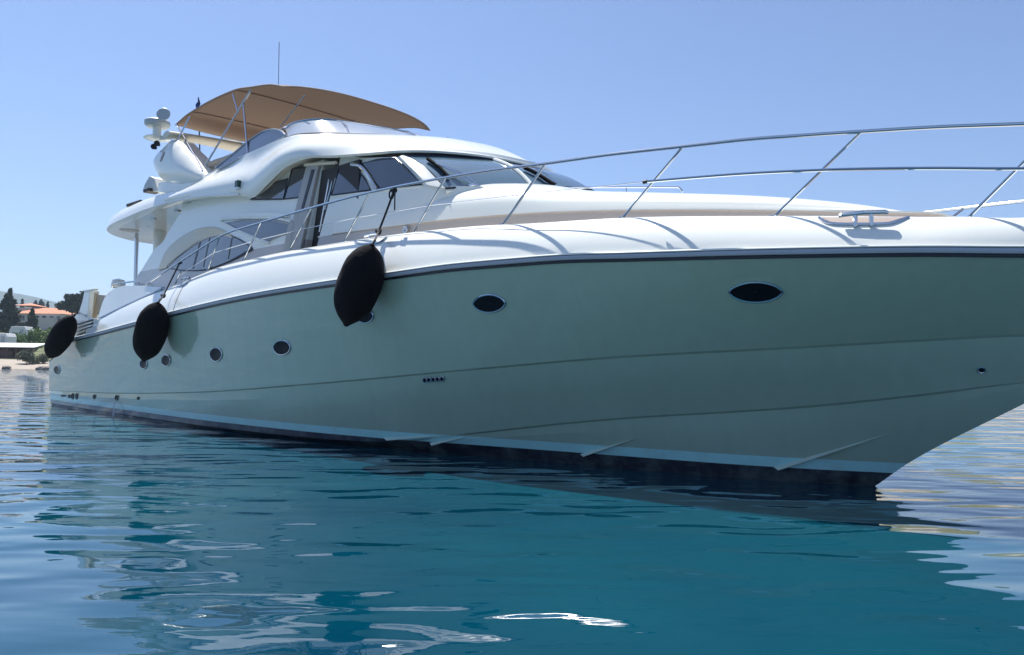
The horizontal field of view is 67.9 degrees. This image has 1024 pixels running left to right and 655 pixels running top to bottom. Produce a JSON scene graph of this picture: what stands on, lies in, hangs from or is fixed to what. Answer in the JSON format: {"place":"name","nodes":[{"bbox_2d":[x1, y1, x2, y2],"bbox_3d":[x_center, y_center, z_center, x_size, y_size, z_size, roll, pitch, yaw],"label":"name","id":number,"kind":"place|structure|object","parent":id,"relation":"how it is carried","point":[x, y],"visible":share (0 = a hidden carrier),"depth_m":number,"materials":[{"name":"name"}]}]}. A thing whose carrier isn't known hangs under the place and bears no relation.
{"place":"outdoors","nodes":[
{"label":"outdoors","id":0,"kind":"place"},
{"bbox_2d":[0,359,48,368],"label":"beach","id":1,"kind":"structure","parent":0,"point":[16,364],"depth_m":97.72,"materials":[{"name":"beige sand"}]},
{"bbox_2d":[14,349,42,363],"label":"bush","id":2,"kind":"object","parent":1,"relation":"on","point":[25,355],"visible":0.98,"depth_m":98.55,"materials":[{"name":"green plant"}]},
{"bbox_2d":[39,353,48,363],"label":"bush","id":3,"kind":"object","parent":1,"relation":"on","point":[44,358],"visible":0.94,"depth_m":99.77,"materials":[{"name":"green plant"}]},
{"bbox_2d":[0,330,51,361],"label":"ground","id":4,"kind":"structure","parent":0,"point":[39,351],"depth_m":113.44,"materials":[{"name":"beige plant"}]},
{"bbox_2d":[0,333,16,342],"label":"caravan","id":5,"kind":"object","parent":4,"relation":"on","point":[7,338],"visible":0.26,"depth_m":111.23,"materials":[{"name":"white"}]},
{"bbox_2d":[0,288,24,332],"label":"pine tree","id":6,"kind":"object","parent":4,"relation":"on","point":[9,315],"visible":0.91,"depth_m":149.52,"materials":[{"name":"green plant"}]},
{"bbox_2d":[4,324,23,332],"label":"broad tree","id":7,"kind":"object","parent":4,"relation":"on","point":[6,330],"visible":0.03,"depth_m":134.27,"materials":[{"name":"green plant"}]},
{"bbox_2d":[13,332,24,342],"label":"bush","id":8,"kind":"object","parent":4,"relation":"on","point":[18,339],"visible":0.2,"depth_m":121.73,"materials":[{"name":"green plant"}]},
{"bbox_2d":[9,326,32,340],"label":"caravan","id":9,"kind":"object","parent":4,"relation":"on","point":[20,329],"visible":0.23,"depth_m":126.98,"materials":[{"name":"white"}]},
{"bbox_2d":[0,343,44,357],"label":"beach shelter","id":10,"kind":"object","parent":4,"relation":"on","point":[9,350],"visible":0.83,"depth_m":106.96,"materials":[{"name":"white"}]},
{"bbox_2d":[19,327,44,351],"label":"bush","id":11,"kind":"object","parent":4,"relation":"on","point":[33,337],"visible":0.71,"depth_m":120.44,"materials":[{"name":"green plant"}]},
{"bbox_2d":[24,308,41,333],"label":"pine tree","id":12,"kind":"object","parent":4,"relation":"on","point":[33,320],"visible":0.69,"depth_m":139.81,"materials":[{"name":"green plant"}]},
{"bbox_2d":[38,299,44,308],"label":"cypress tree","id":13,"kind":"object","parent":4,"relation":"on","point":[41,303],"visible":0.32,"depth_m":280.17,"materials":[{"name":"green plant"}]},
{"bbox_2d":[16,303,74,329],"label":"villa","id":14,"kind":"object","parent":4,"relation":"on","point":[48,317],"visible":0.44,"depth_m":190.30,"materials":[{"name":"tile"}]},
{"bbox_2d":[39,326,52,347],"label":"bush","id":15,"kind":"object","parent":4,"relation":"on","point":[45,334],"visible":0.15,"depth_m":123.39,"materials":[{"name":"green plant"}]},
{"bbox_2d":[54,293,82,314],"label":"umbrella pine","id":16,"kind":"object","parent":4,"relation":"on","point":[72,302],"visible":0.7,"depth_m":163.43,"materials":[{"name":"green plant"}]},
{"bbox_2d":[66,291,83,311],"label":"pine tree","id":17,"kind":"object","parent":4,"relation":"on","point":[80,294],"visible":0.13,"depth_m":165.98,"materials":[{"name":"green plant"}]},
{"bbox_2d":[0,291,78,311],"bbox_3d":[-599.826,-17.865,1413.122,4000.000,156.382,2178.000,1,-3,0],"label":"hills","id":18,"kind":"structure","parent":0,"point":[27,299],"depth_m":1649.88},
{"bbox_2d":[0,359,1023,654],"bbox_3d":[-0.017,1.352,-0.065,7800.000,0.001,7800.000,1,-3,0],"label":"sea","id":19,"kind":"structure","parent":0,"point":[124,535],"depth_m":5.51,"materials":[{"name":"liquid"}]},
{"bbox_2d":[49,42,1023,485],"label":"motor yacht","id":20,"kind":"object","parent":19,"relation":"on","point":[523,308],"visible":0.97,"depth_m":9.88,"materials":[{"name":"paint"}]},
{"bbox_2d":[44,311,77,358],"bbox_3d":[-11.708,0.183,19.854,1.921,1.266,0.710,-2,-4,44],"label":"fender","id":21,"kind":"object","parent":20,"relation":"hanging from","point":[60,337],"visible":1,"depth_m":19.48,"materials":[{"name":"black rubber"}]},
{"bbox_2d":[132,260,181,361],"bbox_3d":[-7.332,-0.371,15.576,0.730,2.160,1.021,1,-3,-4],"label":"fender","id":22,"kind":"object","parent":20,"relation":"hanging from","point":[150,332],"visible":0.99,"depth_m":15.20,"materials":[{"name":"black rubber"}]},
{"bbox_2d":[283,161,336,251],"bbox_3d":[-3.543,-2.152,13.373,1.425,1.605,0.223,-2,-4,40],"label":"sliding door","id":23,"kind":"structure","parent":20,"relation":"in","point":[306,195],"depth_m":13.44,"materials":[{"name":"white metal"}]},
{"bbox_2d":[334,188,396,326],"bbox_3d":[-2.107,-1.034,10.679,0.740,2.046,0.857,0,-3,9],"label":"fender","id":24,"kind":"object","parent":20,"relation":"hanging from","point":[359,285],"visible":1,"depth_m":10.35,"materials":[{"name":"black rubber"}]},
{"bbox_2d":[0,0,1023,301],"label":"sky","id":25,"kind":"structure","parent":0,"point":[537,81],"materials":[{"name":"blue"}]}
]}

